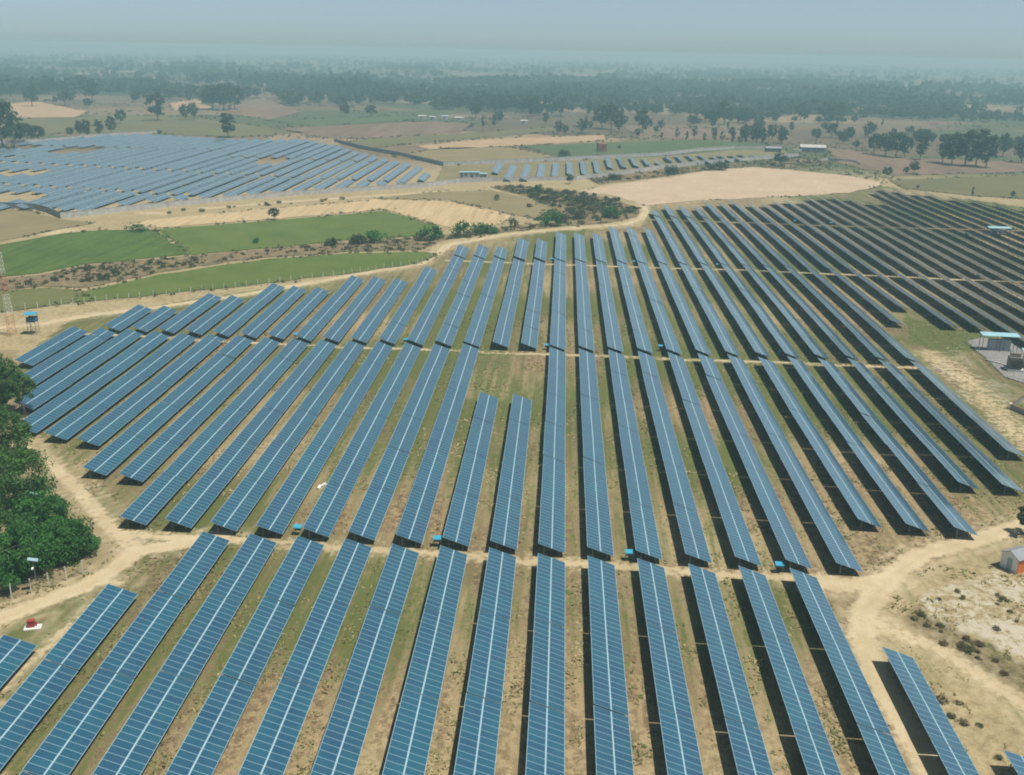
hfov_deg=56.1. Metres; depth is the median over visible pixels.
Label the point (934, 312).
solar row
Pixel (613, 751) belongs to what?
solar row
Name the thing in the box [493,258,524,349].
solar row
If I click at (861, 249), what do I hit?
solar row
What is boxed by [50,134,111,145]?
solar row
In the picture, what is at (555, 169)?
solar row
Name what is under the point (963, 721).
bush
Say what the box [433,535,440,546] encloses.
inverter box
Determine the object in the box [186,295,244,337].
solar row
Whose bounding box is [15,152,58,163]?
solar row
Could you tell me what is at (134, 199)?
solar row
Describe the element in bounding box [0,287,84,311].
field land
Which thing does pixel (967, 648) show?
bush
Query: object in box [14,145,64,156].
solar row
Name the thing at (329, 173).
solar row
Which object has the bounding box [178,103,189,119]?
field tree
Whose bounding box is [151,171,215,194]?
solar row
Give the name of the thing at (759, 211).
solar row
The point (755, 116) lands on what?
woodland tree
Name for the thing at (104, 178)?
solar row
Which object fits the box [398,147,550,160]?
field land
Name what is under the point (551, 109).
woodland tree
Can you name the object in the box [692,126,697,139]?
field tree
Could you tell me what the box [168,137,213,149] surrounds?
solar row
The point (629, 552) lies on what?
inverter box
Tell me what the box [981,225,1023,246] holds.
solar row
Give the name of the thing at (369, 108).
woodland tree
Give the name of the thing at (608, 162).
solar row
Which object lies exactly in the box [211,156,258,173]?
solar row
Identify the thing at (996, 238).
solar row
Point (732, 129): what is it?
woodland tree
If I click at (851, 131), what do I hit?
field tree
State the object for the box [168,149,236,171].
solar row
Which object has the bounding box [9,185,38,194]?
solar row
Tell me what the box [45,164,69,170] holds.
solar row
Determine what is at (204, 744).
solar row
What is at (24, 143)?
solar row
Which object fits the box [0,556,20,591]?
shrub
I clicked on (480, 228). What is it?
bush
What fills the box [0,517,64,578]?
shrub
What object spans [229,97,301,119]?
field land
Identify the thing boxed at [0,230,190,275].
field land
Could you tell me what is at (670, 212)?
solar row
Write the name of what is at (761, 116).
woodland tree
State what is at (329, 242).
bush
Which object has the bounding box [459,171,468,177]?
equipment cabin
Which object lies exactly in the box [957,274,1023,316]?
solar row
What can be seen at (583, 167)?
solar row
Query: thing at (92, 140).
solar row
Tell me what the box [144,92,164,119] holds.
field tree
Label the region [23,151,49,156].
solar row
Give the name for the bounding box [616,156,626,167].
solar row
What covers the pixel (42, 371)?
solar row
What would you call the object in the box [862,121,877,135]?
field tree
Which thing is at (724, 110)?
field tree
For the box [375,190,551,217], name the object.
field land
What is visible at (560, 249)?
solar row
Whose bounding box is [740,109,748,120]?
woodland tree
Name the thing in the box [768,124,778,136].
woodland tree
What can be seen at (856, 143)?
field tree
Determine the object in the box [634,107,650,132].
field tree
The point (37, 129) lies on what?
field tree
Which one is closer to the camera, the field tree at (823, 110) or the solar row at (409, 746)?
the solar row at (409, 746)
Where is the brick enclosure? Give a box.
[1008,395,1023,414]
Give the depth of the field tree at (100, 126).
735.76 m
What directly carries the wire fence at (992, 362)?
on the ground at (874, 623)
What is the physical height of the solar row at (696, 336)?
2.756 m
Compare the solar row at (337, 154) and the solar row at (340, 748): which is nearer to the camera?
the solar row at (340, 748)
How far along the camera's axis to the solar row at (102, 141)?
679.26 m
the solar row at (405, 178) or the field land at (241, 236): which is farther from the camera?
the solar row at (405, 178)
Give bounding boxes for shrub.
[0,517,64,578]
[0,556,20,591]
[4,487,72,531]
[30,514,101,565]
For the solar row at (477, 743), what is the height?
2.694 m
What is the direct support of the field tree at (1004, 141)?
on the ground at (874, 623)
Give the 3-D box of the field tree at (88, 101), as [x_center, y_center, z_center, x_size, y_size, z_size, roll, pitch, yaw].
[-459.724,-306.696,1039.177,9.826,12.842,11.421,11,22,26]
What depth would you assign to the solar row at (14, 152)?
605.63 m
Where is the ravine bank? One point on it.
(208, 258)
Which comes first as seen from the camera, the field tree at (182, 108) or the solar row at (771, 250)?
the solar row at (771, 250)
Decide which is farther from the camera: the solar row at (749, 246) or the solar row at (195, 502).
the solar row at (749, 246)
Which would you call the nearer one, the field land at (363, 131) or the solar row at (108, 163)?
the solar row at (108, 163)
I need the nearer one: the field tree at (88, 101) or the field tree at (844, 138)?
the field tree at (844, 138)
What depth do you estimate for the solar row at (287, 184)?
480.92 m
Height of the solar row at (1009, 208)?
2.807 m
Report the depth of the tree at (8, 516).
131.40 m
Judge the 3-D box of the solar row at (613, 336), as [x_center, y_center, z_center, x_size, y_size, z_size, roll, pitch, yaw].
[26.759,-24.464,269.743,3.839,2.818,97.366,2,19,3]
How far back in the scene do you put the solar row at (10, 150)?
609.30 m
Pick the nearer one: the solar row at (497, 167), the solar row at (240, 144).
the solar row at (497, 167)
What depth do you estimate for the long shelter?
388.57 m
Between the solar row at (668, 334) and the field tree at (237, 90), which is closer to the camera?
the solar row at (668, 334)
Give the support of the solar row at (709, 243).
on the ground at (874, 623)
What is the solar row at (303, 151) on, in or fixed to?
on the ground at (874, 623)
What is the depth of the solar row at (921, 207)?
449.81 m
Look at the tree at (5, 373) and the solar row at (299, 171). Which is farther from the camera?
the solar row at (299, 171)
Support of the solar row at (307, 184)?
on the ground at (874, 623)
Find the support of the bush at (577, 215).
on the scrub land at (560, 209)
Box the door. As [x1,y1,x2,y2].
[1006,557,1012,570]
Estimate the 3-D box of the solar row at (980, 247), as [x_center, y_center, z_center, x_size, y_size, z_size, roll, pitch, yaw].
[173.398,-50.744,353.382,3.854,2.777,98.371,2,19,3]
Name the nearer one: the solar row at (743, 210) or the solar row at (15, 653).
the solar row at (15, 653)
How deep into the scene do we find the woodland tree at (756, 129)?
776.96 m
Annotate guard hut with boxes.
[999,546,1023,573]
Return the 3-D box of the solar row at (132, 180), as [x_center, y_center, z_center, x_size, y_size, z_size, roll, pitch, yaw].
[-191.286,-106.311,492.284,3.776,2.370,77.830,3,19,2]
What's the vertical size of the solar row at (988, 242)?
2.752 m
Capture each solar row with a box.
[0,145,51,156]
[0,148,22,153]
[0,161,14,166]
[0,162,27,170]
[0,173,30,182]
[0,184,23,191]
[0,199,26,209]
[0,584,137,769]
[0,635,36,687]
[1,156,24,161]
[5,165,83,185]
[7,162,41,172]
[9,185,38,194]
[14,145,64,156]
[14,329,142,411]
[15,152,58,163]
[15,326,87,366]
[16,141,30,145]
[16,187,87,209]
[19,531,229,774]
[21,165,99,185]
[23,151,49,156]
[23,328,115,386]
[23,331,169,435]
[27,151,79,162]
[28,164,54,170]
[29,186,55,194]
[30,139,58,145]
[36,166,113,186]
[41,137,84,145]
[41,186,70,196]
[41,188,105,207]
[42,147,117,164]
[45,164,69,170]
[45,333,196,440]
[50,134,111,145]
[53,167,127,187]
[54,147,129,164]
[56,190,121,210]
[64,134,126,146]
[69,147,143,165]
[69,168,141,188]
[74,190,137,210]
[76,134,139,146]
[77,334,224,448]
[82,147,156,165]
[83,335,252,478]
[85,168,155,189]
[91,533,276,774]
[94,134,152,146]
[96,148,170,166]
[102,169,170,190]
[103,134,164,147]
[104,304,151,330]
[110,148,182,167]
[116,135,173,147]
[116,192,154,205]
[117,169,185,190]
[119,337,279,484]
[120,338,307,528]
[125,149,196,168]
[128,135,182,147]
[131,306,176,331]
[134,170,200,192]
[138,148,210,169]
[143,136,194,148]
[147,193,171,201]
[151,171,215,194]
[152,149,222,169]
[154,137,205,148]
[158,293,221,332]
[165,339,335,531]
[165,536,323,774]
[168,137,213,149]
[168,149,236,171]
[169,172,230,194]
[172,194,188,200]
[181,137,225,149]
[183,155,231,171]
[186,172,244,194]
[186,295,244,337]
[194,138,234,149]
[197,156,244,171]
[197,173,259,197]
[207,138,247,149]
[210,340,364,534]
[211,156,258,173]
[213,283,284,338]
[221,138,260,150]
[221,175,275,195]
[226,162,258,173]
[228,139,286,156]
[234,138,273,151]
[238,538,371,774]
[240,286,305,337]
[242,138,299,157]
[242,162,273,175]
[246,175,291,193]
[255,139,310,157]
[256,157,299,176]
[256,341,392,537]
[268,287,328,341]
[269,175,306,191]
[271,141,318,157]
[271,158,313,175]
[286,142,326,158]
[287,159,327,177]
[291,177,322,190]
[295,275,363,340]
[296,144,334,159]
[302,159,341,177]
[302,342,420,540]
[309,146,342,159]
[310,543,418,774]
[313,177,337,188]
[318,160,355,178]
[323,276,385,344]
[324,148,350,159]
[333,160,370,178]
[334,179,354,187]
[338,151,359,160]
[349,344,449,541]
[350,160,383,179]
[351,278,407,344]
[352,153,368,161]
[356,179,370,185]
[365,155,378,161]
[366,160,399,180]
[376,180,386,184]
[379,266,436,343]
[381,162,411,180]
[382,545,466,774]
[396,343,478,545]
[398,166,422,182]
[408,255,463,346]
[417,172,429,181]
[436,256,483,347]
[443,392,498,545]
[453,547,515,774]
[454,245,468,257]
[464,256,504,346]
[474,244,488,258]
[490,394,531,552]
[492,163,502,174]
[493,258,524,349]
[494,246,507,259]
[505,164,516,181]
[514,238,528,260]
[520,163,530,179]
[521,259,544,350]
[525,553,564,774]
[535,238,546,260]
[536,163,544,175]
[538,347,565,552]
[550,259,565,350]
[551,162,558,175]
[555,231,565,261]
[567,161,572,175]
[574,232,585,261]
[575,259,594,352]
[579,348,613,559]
[580,160,587,174]
[588,556,633,774]
[592,159,600,172]
[592,233,606,262]
[596,260,623,352]
[604,157,613,168]
[608,226,627,263]
[608,349,662,559]
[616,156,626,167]
[617,261,652,352]
[626,227,647,263]
[628,156,638,166]
[637,261,681,353]
[637,558,703,774]
[638,351,711,565]
[641,157,650,165]
[643,227,668,266]
[650,209,660,217]
[653,215,688,264]
[658,262,711,357]
[663,205,676,217]
[668,352,761,568]
[670,216,709,265]
[678,206,692,217]
[679,263,740,356]
[687,217,730,266]
[688,564,772,774]
[693,206,708,219]
[697,353,811,571]
[700,263,770,359]
[702,217,751,266]
[704,202,725,220]
[718,202,740,221]
[719,218,772,269]
[721,264,800,359]
[727,354,862,574]
[730,200,757,220]
[736,219,793,270]
[738,565,840,774]
[742,264,829,360]
[746,202,772,220]
[750,218,814,271]
[758,357,881,530]
[761,203,788,223]
[763,265,859,360]
[767,219,835,270]
[771,200,806,222]
[783,199,821,222]
[784,220,856,271]
[785,266,889,361]
[787,356,929,534]
[790,568,910,774]
[796,199,836,224]
[799,220,878,272]
[806,197,853,225]
[806,267,920,364]
[816,221,898,275]
[818,358,977,538]
[819,197,871,224]
[829,196,886,226]
[829,269,903,326]
[832,221,921,274]
[845,197,899,223]
[848,358,979,492]
[849,222,941,275]
[850,270,908,311]
[865,200,919,225]
[865,222,964,278]
[871,190,948,226]
[871,270,958,329]
[877,187,968,228]
[878,359,1022,494]
[880,201,935,227]
[882,223,986,279]
[882,647,979,774]
[892,188,984,227]
[893,271,986,332]
[898,223,1006,277]
[911,191,997,225]
[911,361,1023,459]
[914,272,1023,343]
[915,224,1023,280]
[925,192,1014,228]
[932,224,1023,268]
[936,273,1023,328]
[949,225,1023,262]
[951,197,1022,225]
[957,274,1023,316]
[965,225,1023,253]
[969,199,1023,220]
[979,275,1023,303]
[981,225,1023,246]
[992,202,1023,215]
[999,275,1023,292]
[1003,750,1023,774]
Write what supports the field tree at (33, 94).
on the field land at (37, 109)
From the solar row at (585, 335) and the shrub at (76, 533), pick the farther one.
the solar row at (585, 335)
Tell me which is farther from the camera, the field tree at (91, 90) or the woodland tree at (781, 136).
the field tree at (91, 90)
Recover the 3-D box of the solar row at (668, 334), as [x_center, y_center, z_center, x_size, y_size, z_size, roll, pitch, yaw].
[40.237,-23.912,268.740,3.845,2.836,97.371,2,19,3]
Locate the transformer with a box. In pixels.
[1003,352,1023,372]
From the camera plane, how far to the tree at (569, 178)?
513.29 m
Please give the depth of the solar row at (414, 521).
164.31 m
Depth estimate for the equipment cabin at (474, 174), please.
531.47 m
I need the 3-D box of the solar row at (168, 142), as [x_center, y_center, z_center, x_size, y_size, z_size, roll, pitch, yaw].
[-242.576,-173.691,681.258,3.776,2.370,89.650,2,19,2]
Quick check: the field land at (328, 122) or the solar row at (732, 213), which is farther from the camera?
the field land at (328, 122)
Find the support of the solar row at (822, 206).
on the ground at (874, 623)
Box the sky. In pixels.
[0,0,1023,65]
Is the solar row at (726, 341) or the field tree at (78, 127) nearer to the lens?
the solar row at (726, 341)
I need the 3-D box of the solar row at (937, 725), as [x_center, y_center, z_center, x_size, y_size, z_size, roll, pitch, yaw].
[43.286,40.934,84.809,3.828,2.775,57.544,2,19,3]
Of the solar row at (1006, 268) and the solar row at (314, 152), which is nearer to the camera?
the solar row at (1006, 268)
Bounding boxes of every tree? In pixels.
[0,98,22,147]
[0,353,22,409]
[0,403,33,465]
[0,444,57,513]
[0,494,16,530]
[1,372,36,416]
[4,84,15,96]
[7,122,26,139]
[20,122,34,138]
[21,84,39,105]
[29,125,44,138]
[55,89,73,105]
[65,127,74,134]
[71,75,87,92]
[74,120,82,134]
[80,119,91,134]
[81,80,99,99]
[82,98,91,107]
[92,119,103,133]
[104,116,116,132]
[114,109,126,123]
[129,89,141,100]
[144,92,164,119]
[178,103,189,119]
[186,102,198,119]
[200,85,217,109]
[210,83,235,109]
[218,112,235,137]
[227,85,244,108]
[267,208,278,219]
[339,103,350,115]
[364,105,377,115]
[469,102,480,115]
[481,115,484,126]
[491,116,496,129]
[493,111,503,122]
[518,96,526,111]
[526,99,534,116]
[528,99,538,116]
[535,103,542,115]
[542,95,551,111]
[542,112,549,123]
[549,104,554,113]
[553,97,568,115]
[554,120,562,133]
[562,125,568,132]
[566,174,573,183]
[576,118,588,132]
[585,101,592,113]
[591,104,613,128]
[602,103,618,129]
[614,110,625,131]
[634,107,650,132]
[634,128,640,137]
[657,103,663,114]
[657,119,664,127]
[687,114,697,124]
[690,115,701,126]
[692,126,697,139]
[702,108,709,121]
[708,107,717,125]
[714,99,735,124]
[728,126,735,136]
[737,132,742,144]
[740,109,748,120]
[740,124,749,140]
[752,113,758,120]
[753,126,762,141]
[754,118,765,124]
[758,112,764,120]
[760,128,767,142]
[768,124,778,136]
[774,152,787,164]
[776,125,786,142]
[778,128,789,140]
[789,122,794,129]
[793,102,809,119]
[811,128,822,140]
[815,99,837,121]
[823,113,834,123]
[825,123,838,134]
[838,134,847,143]
[843,127,855,140]
[851,115,857,120]
[852,139,860,148]
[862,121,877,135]
[868,133,880,153]
[876,131,894,155]
[882,167,892,176]
[886,132,908,156]
[899,136,914,157]
[905,125,914,133]
[909,160,920,170]
[913,132,921,143]
[914,135,930,157]
[917,128,927,143]
[929,132,937,143]
[937,133,952,162]
[945,134,963,163]
[955,129,979,165]
[966,128,992,165]
[976,134,1000,167]
[996,133,1014,156]
[1012,138,1023,162]
[1016,506,1023,524]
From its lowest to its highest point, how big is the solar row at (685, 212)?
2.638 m
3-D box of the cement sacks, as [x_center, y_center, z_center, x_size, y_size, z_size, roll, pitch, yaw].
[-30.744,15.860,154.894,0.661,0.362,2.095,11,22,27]
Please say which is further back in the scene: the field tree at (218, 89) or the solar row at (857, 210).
the field tree at (218, 89)
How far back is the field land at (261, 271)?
297.57 m
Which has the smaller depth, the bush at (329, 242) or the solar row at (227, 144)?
the bush at (329, 242)
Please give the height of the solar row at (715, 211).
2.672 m
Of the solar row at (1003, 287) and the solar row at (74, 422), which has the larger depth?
the solar row at (1003, 287)
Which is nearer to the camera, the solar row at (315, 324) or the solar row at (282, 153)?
the solar row at (315, 324)
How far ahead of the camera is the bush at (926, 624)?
119.47 m
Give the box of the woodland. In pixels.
[0,49,1023,120]
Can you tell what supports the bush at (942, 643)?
on the ground at (874, 623)
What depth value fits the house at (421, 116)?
969.08 m
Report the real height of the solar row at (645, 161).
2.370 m
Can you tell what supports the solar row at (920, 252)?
on the ground at (874, 623)
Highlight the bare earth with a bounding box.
[578,167,883,205]
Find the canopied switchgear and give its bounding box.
[978,331,1020,351]
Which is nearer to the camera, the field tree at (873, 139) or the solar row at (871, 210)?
the solar row at (871, 210)
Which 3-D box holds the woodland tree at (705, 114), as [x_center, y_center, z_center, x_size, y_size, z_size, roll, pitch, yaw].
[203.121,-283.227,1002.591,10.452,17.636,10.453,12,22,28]
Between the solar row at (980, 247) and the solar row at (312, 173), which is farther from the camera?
the solar row at (312, 173)
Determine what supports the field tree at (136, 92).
on the ground at (874, 623)
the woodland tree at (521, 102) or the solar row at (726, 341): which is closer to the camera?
the solar row at (726, 341)
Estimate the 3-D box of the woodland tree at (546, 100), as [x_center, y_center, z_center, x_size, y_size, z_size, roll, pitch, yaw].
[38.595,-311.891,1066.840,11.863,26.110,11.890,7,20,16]
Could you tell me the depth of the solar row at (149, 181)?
485.32 m
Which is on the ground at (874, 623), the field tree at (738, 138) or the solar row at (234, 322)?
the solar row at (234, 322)
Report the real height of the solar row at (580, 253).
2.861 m
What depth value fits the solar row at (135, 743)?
106.42 m
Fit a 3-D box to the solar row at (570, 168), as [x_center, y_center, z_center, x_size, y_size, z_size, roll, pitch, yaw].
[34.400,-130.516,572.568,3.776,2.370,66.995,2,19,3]
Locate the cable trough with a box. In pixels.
[985,359,1006,364]
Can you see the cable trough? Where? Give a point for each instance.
(995, 362)
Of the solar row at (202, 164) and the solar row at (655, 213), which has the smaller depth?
the solar row at (655, 213)
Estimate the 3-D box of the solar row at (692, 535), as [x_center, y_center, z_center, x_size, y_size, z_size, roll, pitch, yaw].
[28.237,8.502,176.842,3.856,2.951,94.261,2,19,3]
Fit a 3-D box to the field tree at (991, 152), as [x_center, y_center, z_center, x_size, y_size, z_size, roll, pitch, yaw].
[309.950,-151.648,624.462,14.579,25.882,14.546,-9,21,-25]
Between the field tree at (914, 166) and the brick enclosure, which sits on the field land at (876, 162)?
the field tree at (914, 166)
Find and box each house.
[418,115,426,118]
[455,117,463,120]
[520,120,527,123]
[596,142,606,151]
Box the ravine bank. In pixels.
[0,209,639,289]
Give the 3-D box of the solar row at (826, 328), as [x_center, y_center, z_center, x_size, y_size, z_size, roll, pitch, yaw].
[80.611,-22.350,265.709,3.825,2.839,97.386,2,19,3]
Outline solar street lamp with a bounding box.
[27,557,37,590]
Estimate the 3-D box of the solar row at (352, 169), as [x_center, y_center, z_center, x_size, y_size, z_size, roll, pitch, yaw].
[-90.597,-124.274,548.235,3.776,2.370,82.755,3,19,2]
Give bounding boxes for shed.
[765,146,781,151]
[799,144,825,152]
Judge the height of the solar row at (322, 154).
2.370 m
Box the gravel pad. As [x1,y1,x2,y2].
[968,337,1023,382]
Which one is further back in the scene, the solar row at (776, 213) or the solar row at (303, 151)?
the solar row at (303, 151)
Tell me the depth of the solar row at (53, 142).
670.30 m
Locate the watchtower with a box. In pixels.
[23,312,39,334]
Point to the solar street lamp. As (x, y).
(32, 559)
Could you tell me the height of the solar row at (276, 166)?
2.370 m
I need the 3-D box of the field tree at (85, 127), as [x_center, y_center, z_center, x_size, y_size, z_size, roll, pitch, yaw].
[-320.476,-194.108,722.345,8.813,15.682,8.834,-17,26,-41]
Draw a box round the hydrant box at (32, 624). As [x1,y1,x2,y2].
[23,618,41,630]
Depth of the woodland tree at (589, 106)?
1077.27 m
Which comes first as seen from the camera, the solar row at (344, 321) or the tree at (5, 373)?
the tree at (5, 373)
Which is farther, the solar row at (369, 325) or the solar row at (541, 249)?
the solar row at (541, 249)
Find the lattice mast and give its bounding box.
[0,248,16,336]
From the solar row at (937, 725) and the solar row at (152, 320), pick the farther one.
the solar row at (152, 320)
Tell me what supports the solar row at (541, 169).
on the ground at (874, 623)
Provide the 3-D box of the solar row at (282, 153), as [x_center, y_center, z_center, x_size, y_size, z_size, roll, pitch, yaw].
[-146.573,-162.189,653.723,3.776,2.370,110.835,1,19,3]
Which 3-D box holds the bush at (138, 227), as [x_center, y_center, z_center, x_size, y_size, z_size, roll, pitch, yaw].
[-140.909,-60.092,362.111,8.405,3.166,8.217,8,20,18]
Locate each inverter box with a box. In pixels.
[293,524,301,532]
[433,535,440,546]
[625,549,633,556]
[774,561,783,573]
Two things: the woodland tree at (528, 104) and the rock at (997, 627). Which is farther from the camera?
the woodland tree at (528, 104)
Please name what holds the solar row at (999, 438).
on the ground at (874, 623)
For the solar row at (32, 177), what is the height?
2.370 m
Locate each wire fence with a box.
[0,251,436,310]
[2,560,83,598]
[964,334,1022,385]
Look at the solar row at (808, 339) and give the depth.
253.42 m
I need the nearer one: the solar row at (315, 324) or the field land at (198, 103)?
the solar row at (315, 324)
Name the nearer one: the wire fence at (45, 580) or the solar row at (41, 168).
the wire fence at (45, 580)
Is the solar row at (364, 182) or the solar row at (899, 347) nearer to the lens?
the solar row at (899, 347)
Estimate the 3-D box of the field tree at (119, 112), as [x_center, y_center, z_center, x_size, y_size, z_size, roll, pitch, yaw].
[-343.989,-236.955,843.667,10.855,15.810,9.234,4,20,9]
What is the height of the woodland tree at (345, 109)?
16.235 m
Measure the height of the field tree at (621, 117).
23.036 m
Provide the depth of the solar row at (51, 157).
575.50 m
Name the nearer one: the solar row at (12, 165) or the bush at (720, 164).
the solar row at (12, 165)
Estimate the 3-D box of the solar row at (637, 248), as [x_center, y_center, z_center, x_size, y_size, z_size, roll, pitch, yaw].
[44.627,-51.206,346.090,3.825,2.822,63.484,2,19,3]
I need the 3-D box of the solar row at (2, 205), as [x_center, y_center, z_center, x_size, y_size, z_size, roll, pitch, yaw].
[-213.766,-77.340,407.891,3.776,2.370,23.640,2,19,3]
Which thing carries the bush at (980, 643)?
on the ground at (874, 623)
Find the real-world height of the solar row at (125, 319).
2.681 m
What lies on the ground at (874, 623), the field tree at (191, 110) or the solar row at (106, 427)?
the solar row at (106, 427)
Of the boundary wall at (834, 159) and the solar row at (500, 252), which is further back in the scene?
the boundary wall at (834, 159)
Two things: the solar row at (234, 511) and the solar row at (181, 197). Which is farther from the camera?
the solar row at (181, 197)
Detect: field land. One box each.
[0,114,301,136]
[0,210,87,240]
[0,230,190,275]
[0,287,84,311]
[1,101,87,117]
[73,252,436,301]
[129,199,510,229]
[157,211,438,254]
[171,99,211,109]
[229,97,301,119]
[263,117,419,125]
[276,121,469,138]
[339,127,555,147]
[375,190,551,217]
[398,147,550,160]
[419,135,606,149]
[520,140,766,156]
[658,128,777,139]
[826,147,1023,174]
[889,175,1023,198]
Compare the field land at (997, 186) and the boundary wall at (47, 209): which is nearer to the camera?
the boundary wall at (47, 209)
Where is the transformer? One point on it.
(1014, 361)
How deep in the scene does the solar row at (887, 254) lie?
345.73 m
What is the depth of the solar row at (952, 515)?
168.10 m
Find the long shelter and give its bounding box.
[986,226,1011,234]
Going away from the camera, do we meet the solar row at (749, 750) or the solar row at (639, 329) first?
the solar row at (749, 750)
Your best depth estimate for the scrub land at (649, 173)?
581.88 m
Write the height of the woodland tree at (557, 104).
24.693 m
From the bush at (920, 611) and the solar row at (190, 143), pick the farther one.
the solar row at (190, 143)
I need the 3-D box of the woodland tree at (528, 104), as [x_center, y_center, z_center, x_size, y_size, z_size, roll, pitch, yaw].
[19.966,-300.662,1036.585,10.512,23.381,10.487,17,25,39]
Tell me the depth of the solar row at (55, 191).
445.56 m
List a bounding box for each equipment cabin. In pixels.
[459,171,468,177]
[469,171,479,177]
[479,173,486,176]
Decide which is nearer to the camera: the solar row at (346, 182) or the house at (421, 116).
the solar row at (346, 182)
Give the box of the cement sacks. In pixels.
[317,483,326,489]
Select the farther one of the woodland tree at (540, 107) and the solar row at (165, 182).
the woodland tree at (540, 107)
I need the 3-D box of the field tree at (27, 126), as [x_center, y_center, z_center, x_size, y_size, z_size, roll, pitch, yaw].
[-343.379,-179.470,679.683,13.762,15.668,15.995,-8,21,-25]
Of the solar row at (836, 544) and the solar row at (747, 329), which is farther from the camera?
the solar row at (747, 329)
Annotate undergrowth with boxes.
[0,85,1023,312]
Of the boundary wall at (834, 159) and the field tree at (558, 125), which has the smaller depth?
the boundary wall at (834, 159)
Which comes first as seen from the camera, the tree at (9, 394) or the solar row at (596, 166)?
the tree at (9, 394)
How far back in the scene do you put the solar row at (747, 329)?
254.88 m
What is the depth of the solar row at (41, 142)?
662.66 m
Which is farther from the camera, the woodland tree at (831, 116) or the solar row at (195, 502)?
the woodland tree at (831, 116)
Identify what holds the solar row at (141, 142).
on the ground at (874, 623)
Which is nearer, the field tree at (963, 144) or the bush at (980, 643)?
the bush at (980, 643)
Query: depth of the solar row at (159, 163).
578.25 m
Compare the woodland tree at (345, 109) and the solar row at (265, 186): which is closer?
the solar row at (265, 186)
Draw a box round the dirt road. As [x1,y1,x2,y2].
[60,153,798,217]
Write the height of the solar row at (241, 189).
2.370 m
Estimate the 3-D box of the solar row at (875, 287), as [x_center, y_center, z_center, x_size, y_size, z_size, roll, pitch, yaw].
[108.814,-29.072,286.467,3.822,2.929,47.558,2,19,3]
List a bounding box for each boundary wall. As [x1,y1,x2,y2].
[0,131,157,143]
[0,202,60,217]
[334,138,442,165]
[443,145,780,165]
[816,158,860,163]
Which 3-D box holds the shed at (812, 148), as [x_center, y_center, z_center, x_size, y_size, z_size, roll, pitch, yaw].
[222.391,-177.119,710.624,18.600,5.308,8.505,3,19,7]
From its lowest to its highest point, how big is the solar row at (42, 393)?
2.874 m
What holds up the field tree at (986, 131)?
on the field land at (876, 162)
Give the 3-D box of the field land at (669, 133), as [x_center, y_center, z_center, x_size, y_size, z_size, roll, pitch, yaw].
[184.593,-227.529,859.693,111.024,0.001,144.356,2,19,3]
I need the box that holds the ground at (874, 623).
[0,47,1023,774]
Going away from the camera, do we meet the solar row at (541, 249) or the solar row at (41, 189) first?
the solar row at (541, 249)
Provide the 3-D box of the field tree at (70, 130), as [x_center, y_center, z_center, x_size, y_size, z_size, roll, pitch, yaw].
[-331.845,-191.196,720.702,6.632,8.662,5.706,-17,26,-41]
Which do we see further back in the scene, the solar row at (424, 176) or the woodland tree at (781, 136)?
the woodland tree at (781, 136)
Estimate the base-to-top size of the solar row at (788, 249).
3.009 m
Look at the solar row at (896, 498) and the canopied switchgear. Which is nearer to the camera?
the solar row at (896, 498)
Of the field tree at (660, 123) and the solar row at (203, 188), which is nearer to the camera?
the solar row at (203, 188)
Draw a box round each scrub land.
[492,185,633,220]
[589,158,827,183]
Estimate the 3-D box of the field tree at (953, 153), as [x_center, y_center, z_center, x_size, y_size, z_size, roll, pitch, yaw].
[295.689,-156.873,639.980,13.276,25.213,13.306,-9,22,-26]
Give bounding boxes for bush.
[126,223,148,231]
[324,236,337,245]
[346,233,364,243]
[361,230,387,242]
[414,224,443,238]
[450,219,469,236]
[469,221,485,234]
[482,223,497,234]
[508,218,518,227]
[535,184,543,191]
[538,210,563,226]
[558,149,570,156]
[571,210,583,219]
[601,205,621,216]
[608,173,618,179]
[664,165,679,173]
[707,160,729,170]
[915,610,926,616]
[923,621,930,627]
[934,694,949,704]
[935,622,945,627]
[939,639,949,646]
[959,718,969,725]
[962,635,972,640]
[963,643,976,651]
[969,640,985,646]
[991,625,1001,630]
[993,753,1002,760]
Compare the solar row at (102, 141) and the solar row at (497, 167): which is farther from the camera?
the solar row at (102, 141)
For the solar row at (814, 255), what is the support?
on the ground at (874, 623)
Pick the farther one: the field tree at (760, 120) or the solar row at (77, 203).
the field tree at (760, 120)
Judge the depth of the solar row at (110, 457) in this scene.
181.67 m
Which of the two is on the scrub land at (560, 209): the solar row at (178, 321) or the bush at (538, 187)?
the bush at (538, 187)
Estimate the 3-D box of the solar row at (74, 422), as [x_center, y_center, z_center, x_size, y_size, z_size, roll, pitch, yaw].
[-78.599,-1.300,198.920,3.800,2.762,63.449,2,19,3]
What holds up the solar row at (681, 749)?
on the ground at (874, 623)
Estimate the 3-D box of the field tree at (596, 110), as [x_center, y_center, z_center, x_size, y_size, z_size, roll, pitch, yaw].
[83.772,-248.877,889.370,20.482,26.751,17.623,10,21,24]
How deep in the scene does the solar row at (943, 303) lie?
271.34 m
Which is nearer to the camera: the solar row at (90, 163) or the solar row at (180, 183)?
the solar row at (180, 183)
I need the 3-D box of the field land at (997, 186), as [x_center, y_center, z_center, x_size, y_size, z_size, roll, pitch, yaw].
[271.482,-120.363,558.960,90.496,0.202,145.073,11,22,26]
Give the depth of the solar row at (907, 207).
450.41 m

